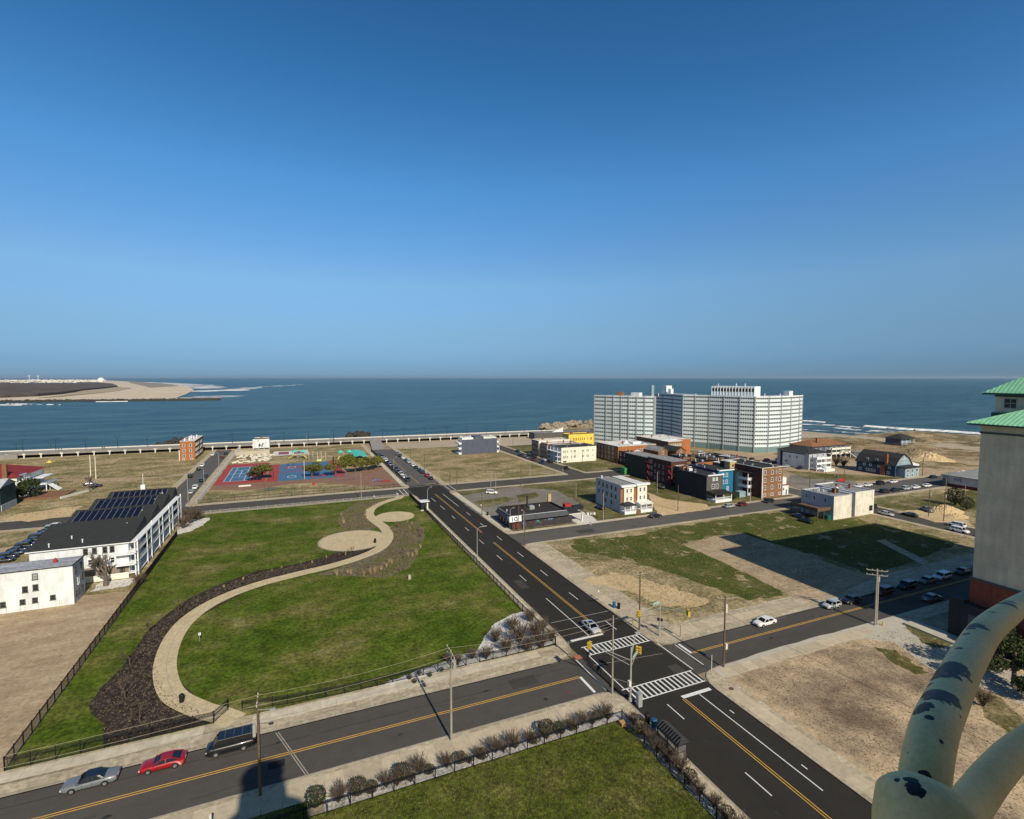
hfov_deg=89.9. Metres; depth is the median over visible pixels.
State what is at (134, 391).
beach
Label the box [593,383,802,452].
tall apartment slab
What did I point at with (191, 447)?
brick house
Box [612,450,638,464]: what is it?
brick row house
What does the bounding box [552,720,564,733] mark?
shrub
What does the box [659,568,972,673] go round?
cross street
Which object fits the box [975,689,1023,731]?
grass patch
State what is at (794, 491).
side street
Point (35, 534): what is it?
parked car
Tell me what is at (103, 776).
parked car
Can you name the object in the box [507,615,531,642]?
shrub
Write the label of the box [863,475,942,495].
wide street
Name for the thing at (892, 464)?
blue gambrel house
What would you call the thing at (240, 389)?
surf
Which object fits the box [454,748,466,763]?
shrub
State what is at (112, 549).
window
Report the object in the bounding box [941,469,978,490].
white building
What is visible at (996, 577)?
tan tower
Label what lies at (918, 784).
pipe railing
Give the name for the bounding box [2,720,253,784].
overhead wire
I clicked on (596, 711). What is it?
shrub
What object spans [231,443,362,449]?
sand strip
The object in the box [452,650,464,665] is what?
shrub
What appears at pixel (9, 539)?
rough grass
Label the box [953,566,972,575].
parked car
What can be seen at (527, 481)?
back street
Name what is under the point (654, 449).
gabled row house
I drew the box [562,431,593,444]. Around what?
yellow building
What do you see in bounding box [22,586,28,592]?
window
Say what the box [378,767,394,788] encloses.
shrub
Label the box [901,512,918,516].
parked car
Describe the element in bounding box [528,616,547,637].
shrub
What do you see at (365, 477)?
rubber mulch
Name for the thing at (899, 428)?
breaker
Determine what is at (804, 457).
white gabled house
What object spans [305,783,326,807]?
shrub
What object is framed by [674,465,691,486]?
stair house
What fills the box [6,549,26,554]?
parked car
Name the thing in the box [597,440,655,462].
brick apartments
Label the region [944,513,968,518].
sand heap
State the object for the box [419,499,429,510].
park booth
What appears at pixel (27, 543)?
parked car
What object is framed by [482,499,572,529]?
old parking lot
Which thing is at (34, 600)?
window
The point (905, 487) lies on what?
parked car
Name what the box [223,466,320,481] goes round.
court lines
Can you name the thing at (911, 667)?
grass patch
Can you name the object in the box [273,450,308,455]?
skate plaza
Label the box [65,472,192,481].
dirt track
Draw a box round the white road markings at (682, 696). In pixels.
[396,485,822,795]
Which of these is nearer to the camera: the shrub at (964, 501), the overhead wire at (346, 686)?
the overhead wire at (346, 686)
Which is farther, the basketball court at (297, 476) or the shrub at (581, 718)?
the basketball court at (297, 476)
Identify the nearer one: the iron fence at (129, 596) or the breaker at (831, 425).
the iron fence at (129, 596)
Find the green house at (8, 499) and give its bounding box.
[0,478,16,511]
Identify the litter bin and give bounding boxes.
[179,693,183,702]
[645,712,649,724]
[651,717,656,730]
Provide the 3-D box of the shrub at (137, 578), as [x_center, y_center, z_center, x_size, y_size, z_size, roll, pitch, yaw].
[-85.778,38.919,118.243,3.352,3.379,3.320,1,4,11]
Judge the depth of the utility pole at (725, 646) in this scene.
84.69 m
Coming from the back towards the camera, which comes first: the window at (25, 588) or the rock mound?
the rock mound
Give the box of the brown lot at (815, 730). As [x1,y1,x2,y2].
[728,611,1023,818]
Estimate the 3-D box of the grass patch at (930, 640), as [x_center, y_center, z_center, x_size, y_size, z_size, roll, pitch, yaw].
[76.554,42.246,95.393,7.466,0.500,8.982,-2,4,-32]
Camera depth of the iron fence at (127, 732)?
66.70 m
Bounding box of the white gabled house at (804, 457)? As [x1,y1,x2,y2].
[777,445,834,471]
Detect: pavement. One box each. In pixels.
[0,449,217,522]
[0,495,570,798]
[150,692,749,818]
[185,444,409,506]
[390,447,567,484]
[449,475,799,533]
[499,444,619,472]
[524,506,974,644]
[692,438,979,489]
[706,600,948,804]
[874,486,974,528]
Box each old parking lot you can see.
[463,487,578,515]
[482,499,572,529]
[787,475,857,490]
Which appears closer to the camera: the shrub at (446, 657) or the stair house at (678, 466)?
the shrub at (446, 657)
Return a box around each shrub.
[131,572,146,583]
[174,514,191,527]
[179,504,200,522]
[192,508,204,519]
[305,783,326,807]
[328,777,351,799]
[348,773,367,795]
[364,777,377,793]
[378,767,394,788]
[391,757,410,781]
[405,769,414,781]
[408,750,429,774]
[424,763,433,773]
[439,749,453,766]
[441,649,449,660]
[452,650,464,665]
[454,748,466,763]
[464,751,473,763]
[466,645,478,658]
[471,744,485,758]
[477,745,488,759]
[479,644,493,658]
[485,732,505,752]
[487,626,503,642]
[497,632,516,650]
[498,737,509,750]
[504,613,520,629]
[504,726,520,746]
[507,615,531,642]
[510,737,520,748]
[518,631,536,650]
[522,608,536,621]
[522,727,535,741]
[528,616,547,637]
[529,729,539,743]
[533,626,550,646]
[535,617,548,627]
[537,715,555,734]
[540,728,552,738]
[544,624,558,640]
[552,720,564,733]
[562,711,577,730]
[575,708,591,725]
[592,709,604,720]
[598,701,613,716]
[626,708,639,724]
[630,714,648,734]
[642,725,658,742]
[646,735,667,752]
[662,747,675,761]
[670,749,689,773]
[679,765,698,784]
[690,777,708,795]
[705,789,722,807]
[717,802,735,818]
[728,810,747,818]
[730,491,737,498]
[830,455,840,464]
[838,457,848,466]
[944,484,966,504]
[958,495,974,510]
[976,682,995,706]
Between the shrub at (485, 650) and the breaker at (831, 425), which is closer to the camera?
the shrub at (485, 650)
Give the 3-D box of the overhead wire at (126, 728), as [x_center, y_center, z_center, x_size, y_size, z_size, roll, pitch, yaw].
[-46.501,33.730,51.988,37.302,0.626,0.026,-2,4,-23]
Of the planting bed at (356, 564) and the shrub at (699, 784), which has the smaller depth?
the shrub at (699, 784)
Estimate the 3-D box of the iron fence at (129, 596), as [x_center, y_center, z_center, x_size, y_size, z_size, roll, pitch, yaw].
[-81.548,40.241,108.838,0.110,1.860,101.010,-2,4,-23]
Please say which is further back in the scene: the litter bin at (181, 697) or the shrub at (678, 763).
the litter bin at (181, 697)
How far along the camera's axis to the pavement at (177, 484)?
307.71 m
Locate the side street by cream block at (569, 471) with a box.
[497,445,583,474]
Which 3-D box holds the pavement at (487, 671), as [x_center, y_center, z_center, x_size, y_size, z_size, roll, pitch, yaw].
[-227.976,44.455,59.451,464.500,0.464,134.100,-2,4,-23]
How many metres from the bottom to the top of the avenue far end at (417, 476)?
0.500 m
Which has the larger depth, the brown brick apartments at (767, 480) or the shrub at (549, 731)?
the brown brick apartments at (767, 480)
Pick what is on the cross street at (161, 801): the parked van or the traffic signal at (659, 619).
the parked van
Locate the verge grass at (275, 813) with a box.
[248,800,307,818]
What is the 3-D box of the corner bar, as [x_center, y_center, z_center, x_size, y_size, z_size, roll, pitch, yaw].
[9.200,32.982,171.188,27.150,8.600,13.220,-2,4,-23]
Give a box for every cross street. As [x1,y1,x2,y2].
[0,658,615,818]
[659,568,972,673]
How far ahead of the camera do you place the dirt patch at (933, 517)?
175.79 m
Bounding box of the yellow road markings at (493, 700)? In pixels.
[33,458,968,818]
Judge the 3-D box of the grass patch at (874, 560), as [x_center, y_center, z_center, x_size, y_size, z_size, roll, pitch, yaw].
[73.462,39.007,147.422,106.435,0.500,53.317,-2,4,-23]
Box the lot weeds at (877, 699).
[743,624,1023,818]
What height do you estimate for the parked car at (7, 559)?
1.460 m
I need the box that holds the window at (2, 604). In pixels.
[0,602,5,608]
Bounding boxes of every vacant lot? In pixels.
[0,450,211,519]
[398,446,561,482]
[456,476,792,530]
[507,445,624,471]
[547,507,974,623]
[690,442,978,487]
[874,487,975,526]
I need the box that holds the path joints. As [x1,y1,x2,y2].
[154,495,400,719]
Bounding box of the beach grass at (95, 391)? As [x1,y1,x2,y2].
[40,387,129,397]
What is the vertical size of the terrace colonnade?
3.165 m
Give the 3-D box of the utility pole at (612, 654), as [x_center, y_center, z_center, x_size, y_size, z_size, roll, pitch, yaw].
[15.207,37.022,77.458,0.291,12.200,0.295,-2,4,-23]
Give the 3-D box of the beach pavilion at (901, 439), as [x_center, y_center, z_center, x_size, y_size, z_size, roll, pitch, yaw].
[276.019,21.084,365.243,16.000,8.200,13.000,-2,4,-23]
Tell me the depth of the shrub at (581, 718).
70.77 m
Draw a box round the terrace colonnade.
[235,449,269,455]
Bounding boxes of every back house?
[669,453,694,458]
[684,457,712,464]
[687,451,720,458]
[697,455,723,459]
[708,458,724,461]
[716,454,747,459]
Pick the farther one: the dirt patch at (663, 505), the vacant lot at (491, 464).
the vacant lot at (491, 464)
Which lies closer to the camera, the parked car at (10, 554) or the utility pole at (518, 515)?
the parked car at (10, 554)
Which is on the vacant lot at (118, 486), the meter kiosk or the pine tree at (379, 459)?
the meter kiosk
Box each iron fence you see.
[3,531,176,770]
[3,698,228,769]
[201,493,408,513]
[241,636,555,710]
[278,709,728,818]
[409,493,554,642]
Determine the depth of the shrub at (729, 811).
55.35 m
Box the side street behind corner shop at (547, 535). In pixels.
[508,497,800,544]
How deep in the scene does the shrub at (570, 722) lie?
69.36 m
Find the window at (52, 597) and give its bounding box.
[50,594,55,600]
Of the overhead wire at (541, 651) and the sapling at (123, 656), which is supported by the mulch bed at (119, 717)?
the sapling at (123, 656)
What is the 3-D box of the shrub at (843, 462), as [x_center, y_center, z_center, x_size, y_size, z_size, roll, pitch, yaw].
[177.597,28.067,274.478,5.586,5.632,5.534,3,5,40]
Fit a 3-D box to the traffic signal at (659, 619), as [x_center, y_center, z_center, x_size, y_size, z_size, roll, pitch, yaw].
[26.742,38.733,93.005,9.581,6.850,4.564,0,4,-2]
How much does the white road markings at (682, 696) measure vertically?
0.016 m
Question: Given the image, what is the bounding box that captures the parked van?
[205,724,255,757]
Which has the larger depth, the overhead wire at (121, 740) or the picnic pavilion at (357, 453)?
the picnic pavilion at (357, 453)
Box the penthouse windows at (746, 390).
[712,388,753,391]
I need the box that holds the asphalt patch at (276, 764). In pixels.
[268,758,284,769]
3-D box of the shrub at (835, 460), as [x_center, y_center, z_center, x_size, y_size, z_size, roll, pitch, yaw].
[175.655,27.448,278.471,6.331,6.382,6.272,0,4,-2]
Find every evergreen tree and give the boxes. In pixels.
[987,631,1023,694]
[1011,627,1023,651]
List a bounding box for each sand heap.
[898,448,934,455]
[910,452,955,461]
[931,504,964,514]
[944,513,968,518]
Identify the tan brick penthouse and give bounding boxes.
[724,460,736,468]
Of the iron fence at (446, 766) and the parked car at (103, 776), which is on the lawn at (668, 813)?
the iron fence at (446, 766)
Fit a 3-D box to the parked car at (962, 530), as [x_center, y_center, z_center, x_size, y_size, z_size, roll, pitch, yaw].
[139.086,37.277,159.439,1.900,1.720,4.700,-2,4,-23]
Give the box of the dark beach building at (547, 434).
[529,427,592,438]
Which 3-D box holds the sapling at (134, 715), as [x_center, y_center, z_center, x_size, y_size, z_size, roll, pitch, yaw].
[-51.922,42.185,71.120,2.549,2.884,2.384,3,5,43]
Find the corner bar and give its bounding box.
[495,494,583,529]
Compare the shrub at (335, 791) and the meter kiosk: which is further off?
the meter kiosk
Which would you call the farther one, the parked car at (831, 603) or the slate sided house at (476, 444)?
the slate sided house at (476, 444)
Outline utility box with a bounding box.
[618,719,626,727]
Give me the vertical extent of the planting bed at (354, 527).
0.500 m
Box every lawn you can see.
[5,496,554,770]
[199,444,401,503]
[308,721,714,818]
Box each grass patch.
[475,496,513,507]
[516,492,538,501]
[570,512,958,600]
[784,470,902,480]
[874,647,928,674]
[878,490,976,510]
[902,624,951,647]
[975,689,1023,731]
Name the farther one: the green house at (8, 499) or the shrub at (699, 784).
the green house at (8, 499)
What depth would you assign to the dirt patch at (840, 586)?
129.52 m
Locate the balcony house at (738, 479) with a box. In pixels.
[714,464,752,497]
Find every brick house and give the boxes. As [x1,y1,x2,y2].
[179,435,202,460]
[532,437,570,456]
[541,440,576,458]
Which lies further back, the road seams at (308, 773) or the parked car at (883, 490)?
the parked car at (883, 490)
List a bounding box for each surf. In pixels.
[96,401,127,401]
[149,382,223,387]
[191,396,237,397]
[192,387,260,391]
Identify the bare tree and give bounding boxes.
[84,476,93,491]
[89,550,109,586]
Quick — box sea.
[0,378,1017,450]
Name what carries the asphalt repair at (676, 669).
on the avenue at (722, 762)
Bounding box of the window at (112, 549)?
[109,546,114,552]
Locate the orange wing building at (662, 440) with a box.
[636,434,690,453]
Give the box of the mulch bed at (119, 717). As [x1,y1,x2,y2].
[88,546,375,745]
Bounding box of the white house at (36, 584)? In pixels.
[0,555,84,613]
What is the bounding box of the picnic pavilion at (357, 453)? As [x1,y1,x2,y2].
[348,450,367,459]
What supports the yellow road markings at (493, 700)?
on the ground at (574, 653)
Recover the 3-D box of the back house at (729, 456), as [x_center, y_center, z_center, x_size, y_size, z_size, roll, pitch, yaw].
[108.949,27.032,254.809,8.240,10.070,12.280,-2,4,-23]
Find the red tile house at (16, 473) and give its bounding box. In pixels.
[0,464,60,497]
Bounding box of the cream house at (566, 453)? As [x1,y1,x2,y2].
[547,442,596,462]
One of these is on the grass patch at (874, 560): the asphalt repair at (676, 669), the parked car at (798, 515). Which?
the parked car at (798, 515)
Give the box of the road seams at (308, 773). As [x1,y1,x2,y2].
[276,618,777,774]
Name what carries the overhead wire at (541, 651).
attached to the utility pole at (612, 654)
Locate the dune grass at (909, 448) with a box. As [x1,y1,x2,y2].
[803,440,979,460]
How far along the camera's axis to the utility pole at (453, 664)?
67.25 m
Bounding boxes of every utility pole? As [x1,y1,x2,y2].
[252,693,275,795]
[447,645,455,740]
[518,500,518,530]
[611,615,613,693]
[634,572,645,629]
[717,596,733,666]
[866,569,887,625]
[928,488,931,515]
[943,490,947,520]
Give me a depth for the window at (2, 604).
104.04 m
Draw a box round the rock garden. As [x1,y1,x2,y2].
[232,453,273,462]
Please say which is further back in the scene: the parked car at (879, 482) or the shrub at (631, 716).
the parked car at (879, 482)
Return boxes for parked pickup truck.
[920,506,933,512]
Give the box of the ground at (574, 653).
[19,426,809,694]
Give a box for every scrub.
[0,382,117,397]
[690,449,977,472]
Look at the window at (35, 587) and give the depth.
105.93 m
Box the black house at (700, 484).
[676,466,732,502]
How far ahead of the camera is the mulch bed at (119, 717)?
80.44 m
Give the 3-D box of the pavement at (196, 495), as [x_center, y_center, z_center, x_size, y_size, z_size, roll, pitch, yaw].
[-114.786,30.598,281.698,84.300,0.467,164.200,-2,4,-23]
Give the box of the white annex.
[782,476,788,494]
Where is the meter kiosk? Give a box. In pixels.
[140,474,145,489]
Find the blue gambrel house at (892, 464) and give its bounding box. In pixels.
[855,449,920,477]
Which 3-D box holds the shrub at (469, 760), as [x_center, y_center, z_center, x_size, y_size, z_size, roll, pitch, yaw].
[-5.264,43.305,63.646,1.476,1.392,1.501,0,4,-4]
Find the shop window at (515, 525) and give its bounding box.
[513,522,519,528]
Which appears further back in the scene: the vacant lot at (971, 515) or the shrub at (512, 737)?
the vacant lot at (971, 515)
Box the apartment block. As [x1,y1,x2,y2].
[24,487,181,576]
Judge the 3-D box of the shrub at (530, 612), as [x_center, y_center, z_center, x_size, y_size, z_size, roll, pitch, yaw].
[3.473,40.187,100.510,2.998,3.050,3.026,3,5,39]
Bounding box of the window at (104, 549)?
[102,546,107,552]
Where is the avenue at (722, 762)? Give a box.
[407,484,871,818]
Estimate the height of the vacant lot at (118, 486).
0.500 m
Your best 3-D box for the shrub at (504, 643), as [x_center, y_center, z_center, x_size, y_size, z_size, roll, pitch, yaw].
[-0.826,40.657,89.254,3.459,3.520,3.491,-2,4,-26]
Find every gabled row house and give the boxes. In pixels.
[643,444,667,455]
[663,444,685,455]
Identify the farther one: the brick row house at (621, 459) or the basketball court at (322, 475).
the brick row house at (621, 459)
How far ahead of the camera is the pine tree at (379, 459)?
269.68 m
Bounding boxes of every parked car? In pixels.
[0,551,19,557]
[0,556,15,562]
[5,545,29,551]
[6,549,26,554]
[13,541,32,546]
[25,536,39,539]
[27,532,42,538]
[59,766,120,794]
[89,483,102,486]
[138,749,186,774]
[486,489,497,493]
[581,619,600,634]
[595,504,604,509]
[648,513,661,517]
[658,484,664,488]
[723,503,734,507]
[737,501,747,506]
[753,615,776,627]
[763,497,775,502]
[790,513,805,517]
[798,517,813,523]
[822,598,841,609]
[840,594,862,604]
[873,584,893,596]
[875,480,885,484]
[878,510,894,515]
[879,488,889,492]
[890,487,899,491]
[897,578,917,589]
[901,485,911,489]
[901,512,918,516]
[911,485,920,488]
[917,575,936,584]
[921,592,942,602]
[922,483,931,486]
[933,570,952,580]
[947,521,966,527]
[949,525,969,533]
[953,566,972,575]
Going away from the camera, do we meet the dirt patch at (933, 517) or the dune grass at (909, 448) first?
the dirt patch at (933, 517)
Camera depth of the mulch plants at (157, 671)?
78.56 m
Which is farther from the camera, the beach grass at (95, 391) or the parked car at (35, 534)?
the beach grass at (95, 391)
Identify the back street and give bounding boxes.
[0,489,412,530]
[442,471,628,490]
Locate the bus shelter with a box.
[655,720,689,759]
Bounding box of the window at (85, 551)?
[83,548,88,554]
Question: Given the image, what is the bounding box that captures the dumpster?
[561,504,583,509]
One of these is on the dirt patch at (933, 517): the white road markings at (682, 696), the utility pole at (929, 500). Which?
the utility pole at (929, 500)
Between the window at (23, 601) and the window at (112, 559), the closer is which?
the window at (23, 601)
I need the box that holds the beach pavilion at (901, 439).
[884,433,914,445]
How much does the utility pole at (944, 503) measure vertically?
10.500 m
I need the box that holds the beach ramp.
[370,439,384,449]
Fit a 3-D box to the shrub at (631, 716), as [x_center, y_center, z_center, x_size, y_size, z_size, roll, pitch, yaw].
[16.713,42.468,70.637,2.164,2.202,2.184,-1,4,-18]
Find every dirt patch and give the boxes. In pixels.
[647,493,709,515]
[684,533,872,600]
[896,509,974,526]
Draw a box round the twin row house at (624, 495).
[596,475,653,514]
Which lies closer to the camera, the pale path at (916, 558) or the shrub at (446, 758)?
the shrub at (446, 758)
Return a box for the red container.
[563,503,570,506]
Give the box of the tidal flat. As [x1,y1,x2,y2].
[128,381,177,387]
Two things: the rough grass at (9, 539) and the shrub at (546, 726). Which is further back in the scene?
the rough grass at (9, 539)
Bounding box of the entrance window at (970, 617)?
[968,614,975,623]
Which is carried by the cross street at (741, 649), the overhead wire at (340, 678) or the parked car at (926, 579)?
the parked car at (926, 579)
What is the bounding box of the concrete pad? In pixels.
[572,510,597,524]
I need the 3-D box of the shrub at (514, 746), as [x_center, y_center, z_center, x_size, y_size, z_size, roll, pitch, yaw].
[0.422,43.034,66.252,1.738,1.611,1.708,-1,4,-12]
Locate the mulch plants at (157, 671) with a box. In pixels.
[96,562,313,741]
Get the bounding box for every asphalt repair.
[508,674,539,689]
[514,580,529,588]
[576,529,594,532]
[667,664,700,685]
[898,597,926,605]
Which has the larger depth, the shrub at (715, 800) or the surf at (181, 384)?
the surf at (181, 384)
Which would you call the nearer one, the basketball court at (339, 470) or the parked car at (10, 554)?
the parked car at (10, 554)
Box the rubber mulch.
[209,467,400,489]
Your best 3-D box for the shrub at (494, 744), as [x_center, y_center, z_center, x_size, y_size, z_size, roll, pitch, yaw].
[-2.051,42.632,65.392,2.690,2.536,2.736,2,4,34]
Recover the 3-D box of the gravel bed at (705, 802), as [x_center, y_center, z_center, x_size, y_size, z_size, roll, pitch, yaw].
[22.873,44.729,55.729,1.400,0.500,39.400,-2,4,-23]
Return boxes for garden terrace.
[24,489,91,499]
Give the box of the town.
[0,379,107,382]
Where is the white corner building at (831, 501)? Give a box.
[791,482,873,520]
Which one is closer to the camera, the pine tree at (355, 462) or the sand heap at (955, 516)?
the sand heap at (955, 516)
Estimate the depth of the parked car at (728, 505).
188.91 m
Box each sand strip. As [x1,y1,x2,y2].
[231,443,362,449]
[384,436,531,448]
[501,443,531,445]
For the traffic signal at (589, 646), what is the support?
on the pavement at (271, 798)
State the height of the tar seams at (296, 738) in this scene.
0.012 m
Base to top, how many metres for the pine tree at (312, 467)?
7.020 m
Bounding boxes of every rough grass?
[0,530,37,547]
[5,524,178,594]
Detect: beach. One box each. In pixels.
[0,380,193,399]
[802,431,979,448]
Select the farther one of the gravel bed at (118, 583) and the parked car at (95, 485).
the parked car at (95, 485)
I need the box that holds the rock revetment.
[538,419,592,429]
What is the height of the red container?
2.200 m
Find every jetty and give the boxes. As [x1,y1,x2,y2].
[0,398,220,401]
[155,437,185,444]
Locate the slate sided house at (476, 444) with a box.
[455,435,498,454]
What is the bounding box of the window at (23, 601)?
[19,599,25,605]
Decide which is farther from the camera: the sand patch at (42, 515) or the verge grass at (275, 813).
the sand patch at (42, 515)
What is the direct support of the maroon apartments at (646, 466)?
on the vacant lot at (582, 492)
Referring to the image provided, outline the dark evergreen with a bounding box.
[15,477,42,499]
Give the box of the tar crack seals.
[83,505,809,818]
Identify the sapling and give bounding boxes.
[118,668,137,698]
[119,645,137,665]
[127,699,147,722]
[142,618,155,633]
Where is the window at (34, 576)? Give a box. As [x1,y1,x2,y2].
[32,573,37,580]
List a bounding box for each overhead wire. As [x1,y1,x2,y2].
[0,706,252,768]
[1,695,256,756]
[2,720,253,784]
[3,719,254,783]
[261,653,431,694]
[261,662,431,704]
[262,674,447,718]
[263,677,440,717]
[460,629,609,671]
[729,614,988,742]
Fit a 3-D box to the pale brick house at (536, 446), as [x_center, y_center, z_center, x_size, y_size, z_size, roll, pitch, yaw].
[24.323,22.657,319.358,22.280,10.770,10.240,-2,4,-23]
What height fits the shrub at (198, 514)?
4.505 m
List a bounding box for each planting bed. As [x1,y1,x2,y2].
[317,521,424,577]
[337,498,391,530]
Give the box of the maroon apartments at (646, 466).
[620,451,687,486]
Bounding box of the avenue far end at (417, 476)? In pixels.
[373,449,438,485]
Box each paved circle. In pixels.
[319,531,381,550]
[376,511,413,521]
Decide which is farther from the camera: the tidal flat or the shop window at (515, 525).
the tidal flat
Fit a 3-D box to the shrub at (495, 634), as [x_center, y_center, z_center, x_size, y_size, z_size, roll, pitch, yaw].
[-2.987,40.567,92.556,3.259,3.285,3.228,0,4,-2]
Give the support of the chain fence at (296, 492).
on the pavement at (196, 495)
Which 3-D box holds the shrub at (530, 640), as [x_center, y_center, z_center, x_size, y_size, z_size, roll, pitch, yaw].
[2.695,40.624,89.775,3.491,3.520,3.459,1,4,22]
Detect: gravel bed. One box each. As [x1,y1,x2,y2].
[90,578,132,591]
[177,518,209,534]
[324,712,619,811]
[381,612,554,686]
[614,710,722,818]
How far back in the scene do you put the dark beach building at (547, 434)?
404.35 m
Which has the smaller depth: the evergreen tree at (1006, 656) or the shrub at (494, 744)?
the shrub at (494, 744)
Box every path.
[152,495,403,727]
[877,539,943,571]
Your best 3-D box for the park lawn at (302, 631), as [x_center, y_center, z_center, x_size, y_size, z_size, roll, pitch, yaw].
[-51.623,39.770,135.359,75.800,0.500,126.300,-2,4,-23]
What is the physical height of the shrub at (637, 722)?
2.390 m
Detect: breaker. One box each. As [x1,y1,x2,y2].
[802,424,860,427]
[864,425,980,433]
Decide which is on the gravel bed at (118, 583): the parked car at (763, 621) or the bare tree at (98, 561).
the bare tree at (98, 561)
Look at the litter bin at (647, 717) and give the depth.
70.86 m
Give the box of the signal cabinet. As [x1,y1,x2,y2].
[636,691,642,707]
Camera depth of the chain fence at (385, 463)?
262.96 m
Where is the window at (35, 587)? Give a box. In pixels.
[32,584,38,591]
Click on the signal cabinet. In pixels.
(639, 697)
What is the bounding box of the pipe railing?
[871,591,1023,818]
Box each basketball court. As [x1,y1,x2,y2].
[266,464,279,481]
[278,461,333,480]
[284,465,303,468]
[310,474,326,476]
[328,461,345,476]
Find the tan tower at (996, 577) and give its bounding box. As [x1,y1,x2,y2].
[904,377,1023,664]
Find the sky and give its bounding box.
[0,0,1023,377]
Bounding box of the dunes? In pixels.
[802,431,980,468]
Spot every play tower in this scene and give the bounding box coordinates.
[288,450,306,458]
[338,450,350,458]
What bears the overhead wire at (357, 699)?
attached to the utility pole at (258, 750)
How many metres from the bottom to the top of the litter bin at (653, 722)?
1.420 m
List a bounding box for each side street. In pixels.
[176,450,231,507]
[788,488,801,495]
[873,508,974,536]
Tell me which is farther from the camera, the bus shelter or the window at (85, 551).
the window at (85, 551)
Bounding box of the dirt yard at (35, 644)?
[0,516,183,772]
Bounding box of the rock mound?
[345,431,370,437]
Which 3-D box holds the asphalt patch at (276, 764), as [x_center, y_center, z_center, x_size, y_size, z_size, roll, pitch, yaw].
[-29.294,44.104,63.817,1.900,0.017,1.300,-2,4,-23]
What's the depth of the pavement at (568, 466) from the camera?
267.59 m
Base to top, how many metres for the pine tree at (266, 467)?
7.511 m
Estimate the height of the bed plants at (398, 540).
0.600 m
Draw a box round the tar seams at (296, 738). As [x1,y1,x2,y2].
[2,668,563,808]
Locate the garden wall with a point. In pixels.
(110, 577)
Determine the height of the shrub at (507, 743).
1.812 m
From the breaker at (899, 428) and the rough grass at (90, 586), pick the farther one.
the breaker at (899, 428)
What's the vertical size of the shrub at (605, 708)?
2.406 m
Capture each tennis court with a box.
[213,462,269,485]
[224,466,254,481]
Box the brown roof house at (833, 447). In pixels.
[788,438,861,457]
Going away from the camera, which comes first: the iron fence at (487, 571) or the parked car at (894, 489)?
the iron fence at (487, 571)
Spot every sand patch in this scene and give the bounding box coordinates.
[1,506,82,521]
[583,572,708,607]
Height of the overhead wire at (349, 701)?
0.576 m
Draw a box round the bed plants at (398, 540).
[348,521,423,575]
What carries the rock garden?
on the play lawn at (327, 453)
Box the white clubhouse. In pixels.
[253,436,269,449]
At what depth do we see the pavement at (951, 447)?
337.24 m
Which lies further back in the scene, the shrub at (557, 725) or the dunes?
the dunes
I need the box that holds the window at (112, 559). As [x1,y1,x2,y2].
[110,557,115,562]
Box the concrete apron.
[713,616,1023,704]
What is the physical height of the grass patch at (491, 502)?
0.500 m
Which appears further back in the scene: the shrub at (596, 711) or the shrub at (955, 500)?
the shrub at (955, 500)
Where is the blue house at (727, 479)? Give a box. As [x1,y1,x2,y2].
[689,463,734,491]
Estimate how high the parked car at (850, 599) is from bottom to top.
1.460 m
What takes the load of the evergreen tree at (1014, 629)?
on the ground at (574, 653)
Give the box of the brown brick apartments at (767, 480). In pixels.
[720,458,783,498]
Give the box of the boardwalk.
[0,429,557,459]
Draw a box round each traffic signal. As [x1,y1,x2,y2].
[587,631,640,701]
[636,601,689,635]
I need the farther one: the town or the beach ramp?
the town
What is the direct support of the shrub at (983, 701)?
on the grass patch at (994, 711)
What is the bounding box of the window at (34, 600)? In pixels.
[32,597,38,603]
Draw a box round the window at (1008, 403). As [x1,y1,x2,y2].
[1003,398,1017,408]
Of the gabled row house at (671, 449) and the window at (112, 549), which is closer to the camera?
the window at (112, 549)
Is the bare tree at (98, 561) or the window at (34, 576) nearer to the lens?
the window at (34, 576)
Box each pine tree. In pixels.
[246,469,264,480]
[250,463,272,478]
[301,461,323,476]
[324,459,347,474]
[339,452,355,460]
[347,458,365,471]
[358,456,376,469]
[372,455,383,467]
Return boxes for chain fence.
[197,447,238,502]
[198,483,402,503]
[371,449,406,484]
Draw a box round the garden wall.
[85,572,128,582]

